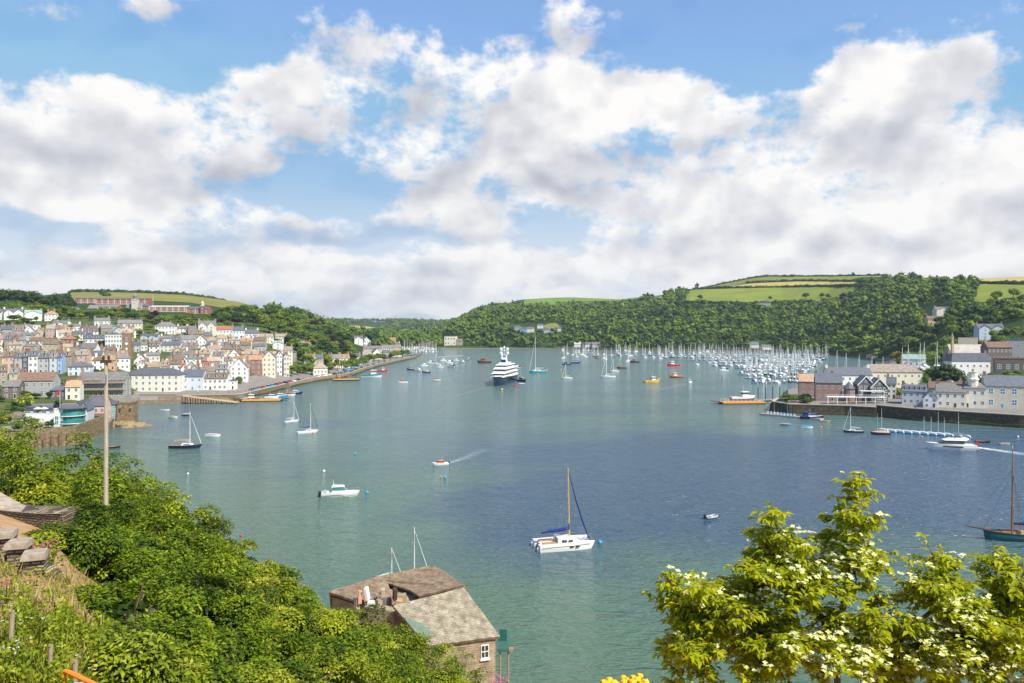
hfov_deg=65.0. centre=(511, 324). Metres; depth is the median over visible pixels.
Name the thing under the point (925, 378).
broadleaf tree
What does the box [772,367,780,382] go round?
sailing yacht
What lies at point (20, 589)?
flowering plant
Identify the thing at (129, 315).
broadleaf tree
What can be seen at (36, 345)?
house
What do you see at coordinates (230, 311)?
broadleaf tree
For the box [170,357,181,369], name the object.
house
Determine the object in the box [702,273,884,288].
hedge
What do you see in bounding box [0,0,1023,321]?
sky
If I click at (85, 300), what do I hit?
college block
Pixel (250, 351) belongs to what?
house
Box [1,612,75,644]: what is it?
flowering plant
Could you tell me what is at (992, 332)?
broadleaf tree
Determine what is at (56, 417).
window
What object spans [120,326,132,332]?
house
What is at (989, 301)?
broadleaf tree
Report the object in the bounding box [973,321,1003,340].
house
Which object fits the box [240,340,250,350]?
house
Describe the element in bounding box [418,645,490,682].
ivy bush
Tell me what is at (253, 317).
broadleaf tree
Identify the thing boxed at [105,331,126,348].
house
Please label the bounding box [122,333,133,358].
church tower
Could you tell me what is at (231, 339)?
house
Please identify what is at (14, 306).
broadleaf tree
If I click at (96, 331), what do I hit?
house
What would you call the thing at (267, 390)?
quay wall
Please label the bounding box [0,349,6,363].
house
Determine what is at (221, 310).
broadleaf tree
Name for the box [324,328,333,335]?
broadleaf tree
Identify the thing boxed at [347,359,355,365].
broadleaf tree
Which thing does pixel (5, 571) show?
grass
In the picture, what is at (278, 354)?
house
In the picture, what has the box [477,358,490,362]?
workboat
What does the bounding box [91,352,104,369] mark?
house
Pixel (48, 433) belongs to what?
river wall
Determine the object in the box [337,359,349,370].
broadleaf tree
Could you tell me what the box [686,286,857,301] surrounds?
field
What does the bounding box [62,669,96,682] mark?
safety barrier
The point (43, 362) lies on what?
house
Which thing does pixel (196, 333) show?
house
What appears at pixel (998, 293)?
broadleaf tree
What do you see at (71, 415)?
glass house
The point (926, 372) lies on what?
broadleaf tree
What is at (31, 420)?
shrub
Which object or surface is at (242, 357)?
house
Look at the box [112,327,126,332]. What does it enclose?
house
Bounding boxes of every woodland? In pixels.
[263,301,318,320]
[293,300,588,345]
[324,317,456,329]
[330,323,398,345]
[581,271,1023,355]
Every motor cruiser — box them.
[718,365,728,370]
[926,433,979,450]
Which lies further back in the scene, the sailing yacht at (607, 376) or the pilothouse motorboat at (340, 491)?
the sailing yacht at (607, 376)
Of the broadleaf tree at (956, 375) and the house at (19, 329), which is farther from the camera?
the house at (19, 329)
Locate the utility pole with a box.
[100,355,111,504]
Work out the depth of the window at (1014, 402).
347.25 m
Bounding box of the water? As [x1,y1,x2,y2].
[0,348,1023,682]
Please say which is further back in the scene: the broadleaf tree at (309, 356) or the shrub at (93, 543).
the broadleaf tree at (309, 356)
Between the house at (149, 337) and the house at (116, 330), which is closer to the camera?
the house at (149, 337)
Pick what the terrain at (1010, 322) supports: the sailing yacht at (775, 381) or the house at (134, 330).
the house at (134, 330)
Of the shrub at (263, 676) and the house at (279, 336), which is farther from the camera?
the house at (279, 336)
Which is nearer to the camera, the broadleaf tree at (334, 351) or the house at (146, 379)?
the house at (146, 379)
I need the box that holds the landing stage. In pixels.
[332,374,358,380]
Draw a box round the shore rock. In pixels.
[113,421,152,427]
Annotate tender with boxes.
[516,377,525,381]
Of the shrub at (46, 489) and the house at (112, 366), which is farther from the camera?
the house at (112, 366)
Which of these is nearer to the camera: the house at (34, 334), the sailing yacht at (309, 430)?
the sailing yacht at (309, 430)
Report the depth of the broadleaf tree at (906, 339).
850.44 m
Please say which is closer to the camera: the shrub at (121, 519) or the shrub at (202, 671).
the shrub at (202, 671)
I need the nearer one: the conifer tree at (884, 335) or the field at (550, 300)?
the conifer tree at (884, 335)
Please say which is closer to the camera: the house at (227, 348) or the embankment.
the house at (227, 348)
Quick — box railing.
[878,402,1016,413]
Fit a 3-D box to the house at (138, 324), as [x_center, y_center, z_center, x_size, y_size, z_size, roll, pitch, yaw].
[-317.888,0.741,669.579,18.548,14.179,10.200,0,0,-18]
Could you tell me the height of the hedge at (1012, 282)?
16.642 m
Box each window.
[55,415,58,425]
[480,644,489,660]
[988,388,993,393]
[988,399,993,404]
[1000,388,1004,394]
[1012,388,1016,394]
[1012,400,1016,405]
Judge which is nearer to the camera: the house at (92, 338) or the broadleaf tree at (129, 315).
the house at (92, 338)
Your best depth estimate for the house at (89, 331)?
585.48 m
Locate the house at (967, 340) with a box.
[957,337,977,343]
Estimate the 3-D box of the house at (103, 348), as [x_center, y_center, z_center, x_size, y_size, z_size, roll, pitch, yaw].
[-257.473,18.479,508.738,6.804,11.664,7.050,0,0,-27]
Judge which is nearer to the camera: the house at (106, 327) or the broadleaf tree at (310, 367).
the broadleaf tree at (310, 367)
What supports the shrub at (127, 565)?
on the terrain at (1010, 322)
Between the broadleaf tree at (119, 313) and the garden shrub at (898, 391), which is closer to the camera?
the garden shrub at (898, 391)
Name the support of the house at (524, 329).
on the terrain at (1010, 322)
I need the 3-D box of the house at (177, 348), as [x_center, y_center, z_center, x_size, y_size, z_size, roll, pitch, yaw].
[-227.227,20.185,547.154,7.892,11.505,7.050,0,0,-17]
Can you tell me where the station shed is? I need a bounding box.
[708,348,761,351]
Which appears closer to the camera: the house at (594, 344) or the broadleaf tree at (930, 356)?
the broadleaf tree at (930, 356)
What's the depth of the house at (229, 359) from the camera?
519.76 m
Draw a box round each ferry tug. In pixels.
[240,393,259,400]
[729,384,754,399]
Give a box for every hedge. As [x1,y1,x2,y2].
[68,289,225,299]
[98,289,110,295]
[561,298,638,302]
[683,299,815,303]
[687,282,865,290]
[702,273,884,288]
[745,278,867,282]
[979,280,1023,284]
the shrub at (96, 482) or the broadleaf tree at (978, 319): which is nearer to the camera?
the shrub at (96, 482)
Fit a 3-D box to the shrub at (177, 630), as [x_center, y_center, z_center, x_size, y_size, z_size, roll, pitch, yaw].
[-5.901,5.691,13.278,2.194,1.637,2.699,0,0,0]
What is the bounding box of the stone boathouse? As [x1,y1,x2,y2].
[329,565,499,682]
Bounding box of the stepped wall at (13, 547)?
[0,527,59,577]
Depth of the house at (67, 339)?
556.80 m
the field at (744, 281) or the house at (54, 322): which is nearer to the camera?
the house at (54, 322)
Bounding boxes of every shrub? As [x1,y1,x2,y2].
[0,391,35,484]
[0,393,48,490]
[0,430,77,492]
[0,437,75,497]
[9,405,18,411]
[10,470,79,507]
[11,449,96,498]
[13,424,22,431]
[20,391,31,397]
[22,501,130,579]
[31,393,42,398]
[32,430,114,501]
[45,421,54,427]
[53,466,109,506]
[54,399,61,405]
[56,451,130,502]
[65,496,145,533]
[67,469,166,520]
[71,569,214,639]
[76,459,161,502]
[81,618,193,682]
[84,540,202,603]
[95,457,179,504]
[104,513,208,562]
[108,475,193,524]
[112,494,193,530]
[116,546,255,632]
[124,520,247,586]
[124,608,225,673]
[138,597,241,666]
[167,652,221,682]
[177,503,234,547]
[189,632,245,682]
[191,565,280,643]
[211,537,290,607]
[213,621,284,682]
[213,623,321,681]
[228,660,306,682]
[232,576,323,659]
[242,556,324,615]
[271,641,379,682]
[283,604,372,679]
[291,584,362,636]
[323,623,412,681]
[327,647,400,682]
[328,603,396,655]
[367,621,431,677]
[380,650,433,682]
[402,642,471,682]
[415,654,468,681]
[789,396,798,401]
[800,399,813,402]
[896,389,900,398]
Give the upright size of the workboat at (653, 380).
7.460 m
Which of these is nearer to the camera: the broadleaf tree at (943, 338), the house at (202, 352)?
the house at (202, 352)
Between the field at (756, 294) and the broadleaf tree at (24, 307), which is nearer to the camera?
the broadleaf tree at (24, 307)
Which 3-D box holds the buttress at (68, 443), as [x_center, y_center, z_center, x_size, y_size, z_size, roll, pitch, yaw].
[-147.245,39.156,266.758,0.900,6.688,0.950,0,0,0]
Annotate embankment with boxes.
[556,347,826,354]
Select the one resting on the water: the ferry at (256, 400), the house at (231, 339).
the ferry at (256, 400)
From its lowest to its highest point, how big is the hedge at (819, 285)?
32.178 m
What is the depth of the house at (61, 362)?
421.61 m
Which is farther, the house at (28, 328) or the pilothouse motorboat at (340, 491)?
the house at (28, 328)
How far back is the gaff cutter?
149.49 m
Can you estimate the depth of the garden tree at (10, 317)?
716.96 m
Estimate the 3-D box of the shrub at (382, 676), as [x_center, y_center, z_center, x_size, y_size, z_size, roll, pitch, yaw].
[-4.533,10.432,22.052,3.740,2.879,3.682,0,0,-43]
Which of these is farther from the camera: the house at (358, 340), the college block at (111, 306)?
the house at (358, 340)
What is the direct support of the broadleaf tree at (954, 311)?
on the terrain at (1010, 322)
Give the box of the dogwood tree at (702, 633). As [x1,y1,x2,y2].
[641,470,1023,682]
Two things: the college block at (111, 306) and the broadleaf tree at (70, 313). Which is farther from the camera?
the college block at (111, 306)
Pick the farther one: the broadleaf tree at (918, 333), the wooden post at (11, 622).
the broadleaf tree at (918, 333)
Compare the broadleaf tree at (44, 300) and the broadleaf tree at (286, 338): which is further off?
the broadleaf tree at (44, 300)
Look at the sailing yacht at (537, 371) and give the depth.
668.61 m
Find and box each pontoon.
[755,386,780,400]
[759,404,823,419]
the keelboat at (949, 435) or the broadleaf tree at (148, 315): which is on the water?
the keelboat at (949, 435)
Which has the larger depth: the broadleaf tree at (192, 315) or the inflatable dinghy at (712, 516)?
the broadleaf tree at (192, 315)
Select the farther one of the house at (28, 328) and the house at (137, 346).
the house at (28, 328)
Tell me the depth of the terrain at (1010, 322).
773.23 m
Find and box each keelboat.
[919,431,928,434]
[934,432,945,436]
[944,433,953,436]
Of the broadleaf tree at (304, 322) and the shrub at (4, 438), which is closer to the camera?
the shrub at (4, 438)
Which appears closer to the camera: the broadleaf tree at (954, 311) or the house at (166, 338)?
the house at (166, 338)
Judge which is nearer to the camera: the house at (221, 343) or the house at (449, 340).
the house at (221, 343)
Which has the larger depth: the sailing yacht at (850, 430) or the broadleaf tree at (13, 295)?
the broadleaf tree at (13, 295)
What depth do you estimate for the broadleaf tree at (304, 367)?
593.64 m
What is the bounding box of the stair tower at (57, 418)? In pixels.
[54,408,62,426]
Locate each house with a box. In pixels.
[0,307,3,319]
[0,333,4,347]
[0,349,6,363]
[0,360,7,384]
[1,380,24,398]
[2,323,13,333]
[3,307,22,319]
[4,333,14,347]
[4,348,16,373]
[6,337,22,351]
[8,411,25,419]
[9,363,20,379]
[11,330,25,339]
[13,333,25,347]
[14,325,24,332]
[14,349,23,369]
[16,368,60,396]
[22,348,29,371]
[23,325,34,332]
[23,341,39,350]
[24,308,42,320]
[24,407,56,412]
[25,325,40,329]
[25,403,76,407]
[26,331,39,340]
[28,347,39,371]
[29,335,46,347]
[34,327,44,336]
[38,350,50,371]
[42,336,59,352]
[44,309,57,320]
[45,322,55,337]
[49,349,58,371]
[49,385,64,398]
[51,318,71,326]
[56,323,64,337]
[57,349,65,373]
[57,405,86,426]
[58,327,71,340]
[61,332,77,348]
[63,341,72,350]
[64,348,75,371]
[65,325,75,330]
[65,375,83,400]
[67,321,81,330]
[67,358,93,375]
[72,328,82,340]
[75,347,91,363]
[76,399,85,405]
[77,368,131,401]
[80,340,100,350]
[82,399,94,420]
[83,327,92,334]
[83,332,104,346]
[88,395,111,417]
[89,325,99,334]
[90,348,104,359]
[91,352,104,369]
[93,316,110,325]
[99,322,112,333]
[100,344,116,352]
[100,345,109,350]
[104,348,116,357]
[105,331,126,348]
[105,352,117,370]
[110,322,121,330]
[111,400,118,420]
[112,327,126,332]
[116,348,128,355]
[117,317,142,329]
[117,349,130,371]
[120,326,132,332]
[128,324,135,337]
[129,364,186,391]
[134,339,139,351]
[134,353,148,368]
[137,359,147,368]
[140,331,160,341]
[140,339,147,350]
[145,349,159,361]
[147,359,161,367]
[149,340,160,352]
[155,320,176,334]
[159,333,172,341]
[161,340,181,351]
[161,358,169,367]
[170,349,181,356]
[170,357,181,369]
[171,334,179,341]
[173,351,183,363]
[174,346,183,353]
[177,323,187,333]
[179,362,187,371]
[180,333,193,341]
[182,340,198,350]
[183,342,198,353]
[184,347,196,359]
[184,366,205,389]
[185,351,197,365]
[187,324,196,329]
[187,327,202,339]
[187,361,194,368]
[190,364,197,368]
[194,335,205,347]
[197,354,206,363]
[198,318,215,336]
[198,359,211,368]
[199,346,212,356]
[199,363,214,371]
[203,329,212,338]
[204,369,231,390]
[205,340,215,348]
[206,335,216,342]
[207,354,219,369]
[210,342,220,350]
[212,349,224,363]
[216,323,232,337]
[216,332,227,341]
[216,339,223,347]
[216,361,229,372]
[220,342,232,355]
[224,354,232,366]
[227,334,239,343]
[227,348,240,362]
[229,379,237,389]
[230,357,248,381]
[232,324,244,338]
[232,342,241,354]
[234,353,247,362]
[240,335,252,348]
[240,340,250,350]
[241,351,285,362]
[244,346,257,357]
[245,327,258,339]
[250,352,261,376]
[253,334,266,349]
[254,341,265,350]
[259,331,273,343]
[262,350,275,377]
[272,338,283,350]
[275,332,286,339]
[275,349,282,375]
[282,351,289,376]
[283,349,296,361]
[284,344,292,365]
[304,352,315,364]
[313,362,327,375]
[315,352,323,364]
[330,352,340,367]
[339,352,349,367]
[354,334,362,345]
[362,349,371,361]
[363,337,370,345]
[363,344,382,353]
[372,348,380,358]
[381,344,399,349]
[382,348,390,357]
[391,347,400,356]
[444,336,456,345]
[456,339,462,345]
[520,327,526,332]
[527,327,533,332]
[574,342,580,346]
[585,342,591,346]
[592,342,599,348]
[750,342,758,347]
[762,345,770,349]
[798,370,833,396]
[814,373,842,400]
[823,364,872,386]
[852,375,872,400]
[862,360,921,387]
[868,377,888,400]
[886,373,896,398]
[901,380,926,404]
[903,354,925,367]
[922,389,937,407]
[924,314,943,327]
[927,377,961,393]
[932,305,951,315]
[935,379,966,407]
[942,344,981,362]
[944,350,990,381]
[957,337,977,343]
[963,382,986,407]
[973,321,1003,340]
[980,339,1012,370]
[980,371,1023,408]
[993,357,1023,374]
[1005,339,1023,357]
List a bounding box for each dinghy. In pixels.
[205,433,220,436]
[703,514,717,518]
[780,423,791,425]
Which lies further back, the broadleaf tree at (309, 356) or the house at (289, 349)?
the broadleaf tree at (309, 356)
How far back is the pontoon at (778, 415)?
350.03 m
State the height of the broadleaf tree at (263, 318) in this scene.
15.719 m
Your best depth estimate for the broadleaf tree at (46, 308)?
763.26 m
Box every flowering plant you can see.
[0,573,65,607]
[0,629,45,672]
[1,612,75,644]
[19,536,80,573]
[76,653,144,682]
[490,673,507,682]
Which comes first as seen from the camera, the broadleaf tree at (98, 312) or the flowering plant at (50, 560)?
the flowering plant at (50, 560)
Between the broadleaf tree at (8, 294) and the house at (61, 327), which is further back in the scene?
the broadleaf tree at (8, 294)
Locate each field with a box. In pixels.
[70,292,282,319]
[349,325,375,328]
[521,297,637,303]
[543,323,558,327]
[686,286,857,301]
[709,276,781,288]
[732,281,856,286]
[757,276,881,282]
[974,284,1023,301]
[979,277,1023,281]
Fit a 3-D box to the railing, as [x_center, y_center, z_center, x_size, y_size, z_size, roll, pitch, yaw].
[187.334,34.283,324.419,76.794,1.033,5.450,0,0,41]
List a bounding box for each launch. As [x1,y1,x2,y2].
[800,412,823,418]
[871,429,890,434]
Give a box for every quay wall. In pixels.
[137,394,176,394]
[181,383,285,398]
[288,355,415,387]
[771,401,875,416]
[876,405,1023,427]
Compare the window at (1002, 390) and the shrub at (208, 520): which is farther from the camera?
the window at (1002, 390)
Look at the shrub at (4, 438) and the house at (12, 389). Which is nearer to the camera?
the shrub at (4, 438)
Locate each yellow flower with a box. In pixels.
[600,677,627,682]
[620,673,648,682]
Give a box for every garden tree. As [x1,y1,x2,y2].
[7,315,17,320]
[136,329,142,335]
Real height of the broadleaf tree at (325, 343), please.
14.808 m
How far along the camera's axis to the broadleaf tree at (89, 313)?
754.54 m
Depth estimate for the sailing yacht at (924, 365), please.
613.39 m
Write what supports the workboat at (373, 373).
on the water
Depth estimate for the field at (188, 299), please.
1103.24 m
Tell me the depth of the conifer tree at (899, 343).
850.78 m
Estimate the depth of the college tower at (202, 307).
898.05 m
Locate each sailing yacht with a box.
[168,412,201,448]
[284,404,298,422]
[296,403,318,433]
[372,548,400,577]
[390,527,426,573]
[529,337,546,372]
[562,368,572,378]
[601,360,615,377]
[610,358,618,371]
[742,355,749,371]
[755,356,762,374]
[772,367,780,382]
[777,357,785,374]
[777,364,786,382]
[792,359,797,382]
[798,353,805,370]
[843,407,863,432]
[917,343,925,369]
[921,342,929,367]
[934,342,939,365]
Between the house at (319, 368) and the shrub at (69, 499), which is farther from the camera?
the house at (319, 368)
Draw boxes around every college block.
[74,298,96,303]
[96,298,151,304]
[97,305,122,308]
[126,303,144,309]
[141,304,151,309]
[149,305,188,311]
[186,306,211,313]
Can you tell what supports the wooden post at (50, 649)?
on the terrain at (1010, 322)
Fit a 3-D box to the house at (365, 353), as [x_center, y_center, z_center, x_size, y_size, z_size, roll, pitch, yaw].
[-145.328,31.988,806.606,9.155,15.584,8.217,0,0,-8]
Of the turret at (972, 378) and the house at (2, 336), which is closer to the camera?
the turret at (972, 378)
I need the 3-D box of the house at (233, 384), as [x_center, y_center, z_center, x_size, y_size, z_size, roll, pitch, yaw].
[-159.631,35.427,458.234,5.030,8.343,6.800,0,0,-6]
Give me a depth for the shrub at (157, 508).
33.58 m
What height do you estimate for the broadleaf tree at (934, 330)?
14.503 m
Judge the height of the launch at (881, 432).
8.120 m
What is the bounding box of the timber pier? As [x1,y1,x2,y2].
[182,395,238,403]
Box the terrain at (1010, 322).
[0,276,1023,682]
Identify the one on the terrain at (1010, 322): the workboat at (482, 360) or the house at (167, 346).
the house at (167, 346)
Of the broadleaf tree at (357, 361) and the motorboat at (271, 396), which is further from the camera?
the broadleaf tree at (357, 361)
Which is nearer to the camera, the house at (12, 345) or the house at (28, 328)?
the house at (12, 345)
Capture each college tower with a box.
[131,293,138,309]
[200,300,204,313]
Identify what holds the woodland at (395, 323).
on the terrain at (1010, 322)
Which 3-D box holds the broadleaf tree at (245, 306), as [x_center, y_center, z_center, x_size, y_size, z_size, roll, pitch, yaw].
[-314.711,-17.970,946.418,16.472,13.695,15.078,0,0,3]
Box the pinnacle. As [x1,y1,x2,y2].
[951,332,953,352]
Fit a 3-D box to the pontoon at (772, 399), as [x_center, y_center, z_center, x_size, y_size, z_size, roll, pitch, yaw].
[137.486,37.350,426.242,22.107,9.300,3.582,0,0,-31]
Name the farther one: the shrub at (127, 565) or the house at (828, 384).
the house at (828, 384)
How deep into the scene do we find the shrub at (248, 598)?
20.66 m
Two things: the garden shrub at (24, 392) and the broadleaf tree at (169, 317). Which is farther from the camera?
the broadleaf tree at (169, 317)
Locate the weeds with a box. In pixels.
[0,556,121,682]
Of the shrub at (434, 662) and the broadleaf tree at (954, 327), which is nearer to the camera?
the shrub at (434, 662)
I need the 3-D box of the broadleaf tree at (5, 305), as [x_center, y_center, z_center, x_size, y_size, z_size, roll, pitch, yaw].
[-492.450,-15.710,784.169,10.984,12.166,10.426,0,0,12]
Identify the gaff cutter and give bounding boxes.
[965,445,1023,541]
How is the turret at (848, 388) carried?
on the terrain at (1010, 322)
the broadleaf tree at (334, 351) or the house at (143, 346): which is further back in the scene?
the broadleaf tree at (334, 351)
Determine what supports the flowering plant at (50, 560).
on the terrain at (1010, 322)
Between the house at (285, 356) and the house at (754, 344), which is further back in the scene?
the house at (754, 344)
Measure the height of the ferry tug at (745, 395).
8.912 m
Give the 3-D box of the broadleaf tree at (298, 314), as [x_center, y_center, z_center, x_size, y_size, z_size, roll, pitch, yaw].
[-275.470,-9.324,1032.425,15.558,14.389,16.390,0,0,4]
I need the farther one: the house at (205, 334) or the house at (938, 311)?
the house at (938, 311)
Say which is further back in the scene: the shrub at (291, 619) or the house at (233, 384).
the house at (233, 384)
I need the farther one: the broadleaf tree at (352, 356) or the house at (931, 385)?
the broadleaf tree at (352, 356)
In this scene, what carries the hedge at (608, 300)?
on the terrain at (1010, 322)
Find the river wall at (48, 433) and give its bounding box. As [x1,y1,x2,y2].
[0,416,103,453]
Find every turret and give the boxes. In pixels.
[843,382,854,400]
[967,369,978,407]
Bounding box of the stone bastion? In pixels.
[116,400,137,421]
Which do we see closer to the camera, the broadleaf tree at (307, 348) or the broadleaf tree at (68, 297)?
the broadleaf tree at (307, 348)
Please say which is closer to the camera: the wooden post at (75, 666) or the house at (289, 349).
the wooden post at (75, 666)
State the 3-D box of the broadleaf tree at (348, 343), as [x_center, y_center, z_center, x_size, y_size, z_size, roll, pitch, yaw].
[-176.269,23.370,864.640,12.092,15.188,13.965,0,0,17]
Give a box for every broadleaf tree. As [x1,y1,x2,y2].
[0,288,12,302]
[0,290,6,299]
[0,303,11,308]
[6,289,18,302]
[8,303,21,308]
[14,290,32,301]
[17,305,31,311]
[24,290,37,303]
[29,304,37,309]
[30,291,42,302]
[34,304,47,311]
[36,297,50,305]
[42,307,55,312]
[47,294,55,305]
[51,292,61,304]
[52,308,63,315]
[55,297,70,305]
[57,305,71,316]
[62,293,71,303]
[67,310,77,318]
[71,297,77,306]
[75,313,84,318]
[85,311,94,315]
[94,310,102,314]
[105,311,114,318]
[113,311,125,316]
[119,308,130,313]
[124,313,138,317]
[141,314,153,321]
[149,310,158,315]
[150,318,160,323]
[154,315,168,320]
[164,315,175,321]
[174,314,186,319]
[179,317,191,322]
[179,322,191,325]
[187,313,197,317]
[201,314,211,319]
[213,308,227,313]
[217,312,231,315]
[218,315,232,321]
[226,309,235,314]
[231,311,243,324]
[232,306,246,312]
[240,304,250,308]
[246,312,259,326]
[247,309,261,314]
[249,304,258,309]
[256,314,272,323]
[261,322,276,332]
[264,308,276,314]
[268,313,275,319]
[272,318,284,331]
[275,312,284,319]
[280,327,294,332]
[281,335,297,343]
[285,314,295,321]
[286,337,303,350]
[289,365,296,375]
[291,320,301,324]
[292,312,303,317]
[292,325,303,332]
[295,329,310,333]
[295,364,302,374]
[297,331,306,339]
[297,348,310,361]
[298,319,309,326]
[299,346,312,352]
[299,353,317,361]
[300,365,307,370]
[305,333,314,339]
[306,324,316,331]
[307,338,318,344]
[307,364,314,373]
[309,320,318,324]
[311,331,320,337]
[311,346,318,351]
[315,335,326,340]
[316,344,326,348]
[316,349,329,360]
[319,340,331,349]
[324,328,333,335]
[324,354,333,365]
[329,334,336,340]
[329,341,339,347]
[331,350,343,353]
[333,330,343,334]
[336,340,346,351]
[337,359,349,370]
[342,335,350,340]
[342,346,351,352]
[344,340,352,347]
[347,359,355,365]
[349,353,357,358]
[352,358,360,366]
[359,355,368,364]
[365,354,372,359]
[392,350,401,357]
[890,351,901,356]
[900,329,913,336]
[902,336,915,342]
[904,337,921,350]
[910,325,922,330]
[913,330,924,338]
[922,333,936,343]
[922,374,937,382]
[924,366,939,380]
[926,326,939,334]
[926,342,942,352]
[926,352,941,363]
[927,363,955,381]
[932,316,945,327]
[938,349,944,361]
[940,335,950,344]
[942,337,957,344]
[944,307,958,317]
[944,314,958,325]
[945,324,960,337]
[947,368,967,381]
[948,328,957,334]
[949,299,962,306]
[971,316,985,323]
[982,314,996,323]
[985,297,995,305]
[988,306,999,311]
[988,310,1003,323]
[988,330,999,336]
[990,290,1002,296]
[990,335,996,341]
[996,335,1005,341]
[997,328,1010,335]
[1000,304,1015,318]
[1008,288,1021,296]
[1008,326,1019,336]
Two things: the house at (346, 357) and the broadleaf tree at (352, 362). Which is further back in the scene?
the house at (346, 357)
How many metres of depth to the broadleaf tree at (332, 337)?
880.79 m
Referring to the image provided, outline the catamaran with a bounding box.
[531,467,594,552]
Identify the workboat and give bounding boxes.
[361,369,381,376]
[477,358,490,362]
[643,377,658,382]
[667,361,679,365]
[669,373,683,377]
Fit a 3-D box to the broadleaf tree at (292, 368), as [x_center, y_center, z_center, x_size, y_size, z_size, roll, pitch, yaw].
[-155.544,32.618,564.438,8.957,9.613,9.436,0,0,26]
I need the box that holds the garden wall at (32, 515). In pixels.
[0,492,78,531]
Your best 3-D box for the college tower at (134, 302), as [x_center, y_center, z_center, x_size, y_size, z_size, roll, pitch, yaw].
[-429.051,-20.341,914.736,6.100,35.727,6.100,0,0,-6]
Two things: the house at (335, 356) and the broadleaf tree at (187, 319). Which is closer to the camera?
the house at (335, 356)
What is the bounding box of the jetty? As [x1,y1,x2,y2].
[497,629,513,682]
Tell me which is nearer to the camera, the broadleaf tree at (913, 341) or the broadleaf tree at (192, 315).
the broadleaf tree at (192, 315)
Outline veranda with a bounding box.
[825,390,886,403]
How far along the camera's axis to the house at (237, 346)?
566.57 m
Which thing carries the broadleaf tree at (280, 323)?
on the terrain at (1010, 322)
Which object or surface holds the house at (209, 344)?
on the terrain at (1010, 322)
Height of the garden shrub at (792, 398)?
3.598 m
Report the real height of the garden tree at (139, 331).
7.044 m
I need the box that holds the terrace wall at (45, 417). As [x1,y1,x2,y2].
[25,413,53,423]
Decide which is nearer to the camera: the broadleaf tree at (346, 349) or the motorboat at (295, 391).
the motorboat at (295, 391)
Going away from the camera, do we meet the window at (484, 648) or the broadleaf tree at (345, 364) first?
the window at (484, 648)
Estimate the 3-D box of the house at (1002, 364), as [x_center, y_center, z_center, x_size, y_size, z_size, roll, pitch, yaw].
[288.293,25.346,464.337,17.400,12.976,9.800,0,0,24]
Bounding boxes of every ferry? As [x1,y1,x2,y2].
[233,397,288,401]
[710,399,771,403]
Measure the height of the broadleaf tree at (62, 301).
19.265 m
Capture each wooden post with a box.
[8,610,14,646]
[48,644,52,664]
[72,660,77,682]
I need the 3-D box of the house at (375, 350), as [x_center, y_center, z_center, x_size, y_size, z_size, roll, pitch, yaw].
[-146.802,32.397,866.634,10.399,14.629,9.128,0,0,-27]
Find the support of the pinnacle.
on the terrain at (1010, 322)
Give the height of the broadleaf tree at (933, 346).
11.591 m
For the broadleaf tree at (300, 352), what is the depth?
665.62 m
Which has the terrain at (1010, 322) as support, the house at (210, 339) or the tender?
the house at (210, 339)
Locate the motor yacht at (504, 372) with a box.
[491,346,517,385]
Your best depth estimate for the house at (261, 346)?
635.16 m
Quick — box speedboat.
[431,460,449,465]
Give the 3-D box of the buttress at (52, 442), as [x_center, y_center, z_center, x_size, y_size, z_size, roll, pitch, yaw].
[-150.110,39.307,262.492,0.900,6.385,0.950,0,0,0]
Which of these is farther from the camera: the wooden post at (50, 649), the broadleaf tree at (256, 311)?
the broadleaf tree at (256, 311)
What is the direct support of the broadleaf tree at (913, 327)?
on the terrain at (1010, 322)
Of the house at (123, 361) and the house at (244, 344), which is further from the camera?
the house at (244, 344)
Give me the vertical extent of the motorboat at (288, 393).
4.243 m
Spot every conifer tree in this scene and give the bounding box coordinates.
[879,333,887,347]
[895,336,906,351]
[954,321,968,341]
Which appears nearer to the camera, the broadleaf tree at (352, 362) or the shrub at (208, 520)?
the shrub at (208, 520)
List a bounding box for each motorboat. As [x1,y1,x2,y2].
[264,394,278,398]
[275,393,287,396]
[284,391,294,395]
[291,389,301,393]
[318,482,359,496]
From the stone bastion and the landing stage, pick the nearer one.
the stone bastion
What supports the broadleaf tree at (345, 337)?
on the terrain at (1010, 322)
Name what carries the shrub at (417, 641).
on the terrain at (1010, 322)
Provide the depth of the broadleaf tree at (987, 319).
710.75 m
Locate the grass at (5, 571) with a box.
[0,542,122,682]
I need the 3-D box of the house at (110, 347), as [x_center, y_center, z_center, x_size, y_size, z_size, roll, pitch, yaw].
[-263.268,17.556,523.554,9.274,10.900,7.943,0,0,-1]
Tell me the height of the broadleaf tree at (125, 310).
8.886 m
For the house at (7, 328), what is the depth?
614.28 m
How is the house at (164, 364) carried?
on the terrain at (1010, 322)
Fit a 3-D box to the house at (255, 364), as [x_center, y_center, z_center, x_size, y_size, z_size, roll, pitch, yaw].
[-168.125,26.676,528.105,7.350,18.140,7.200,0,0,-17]
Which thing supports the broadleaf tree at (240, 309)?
on the terrain at (1010, 322)
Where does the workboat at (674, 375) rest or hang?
on the water
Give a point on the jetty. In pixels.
(503, 644)
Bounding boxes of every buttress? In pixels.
[42,438,45,448]
[50,436,53,447]
[58,432,61,446]
[66,433,69,445]
[92,425,94,436]
[100,421,102,433]
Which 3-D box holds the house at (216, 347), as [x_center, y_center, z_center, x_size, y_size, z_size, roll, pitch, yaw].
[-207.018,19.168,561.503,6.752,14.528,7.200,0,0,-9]
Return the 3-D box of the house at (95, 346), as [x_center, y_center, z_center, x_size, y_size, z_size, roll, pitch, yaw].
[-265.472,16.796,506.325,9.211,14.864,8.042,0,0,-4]
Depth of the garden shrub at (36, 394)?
338.48 m
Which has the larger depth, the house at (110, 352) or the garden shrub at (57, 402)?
the house at (110, 352)
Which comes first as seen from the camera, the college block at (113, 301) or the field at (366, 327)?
the college block at (113, 301)

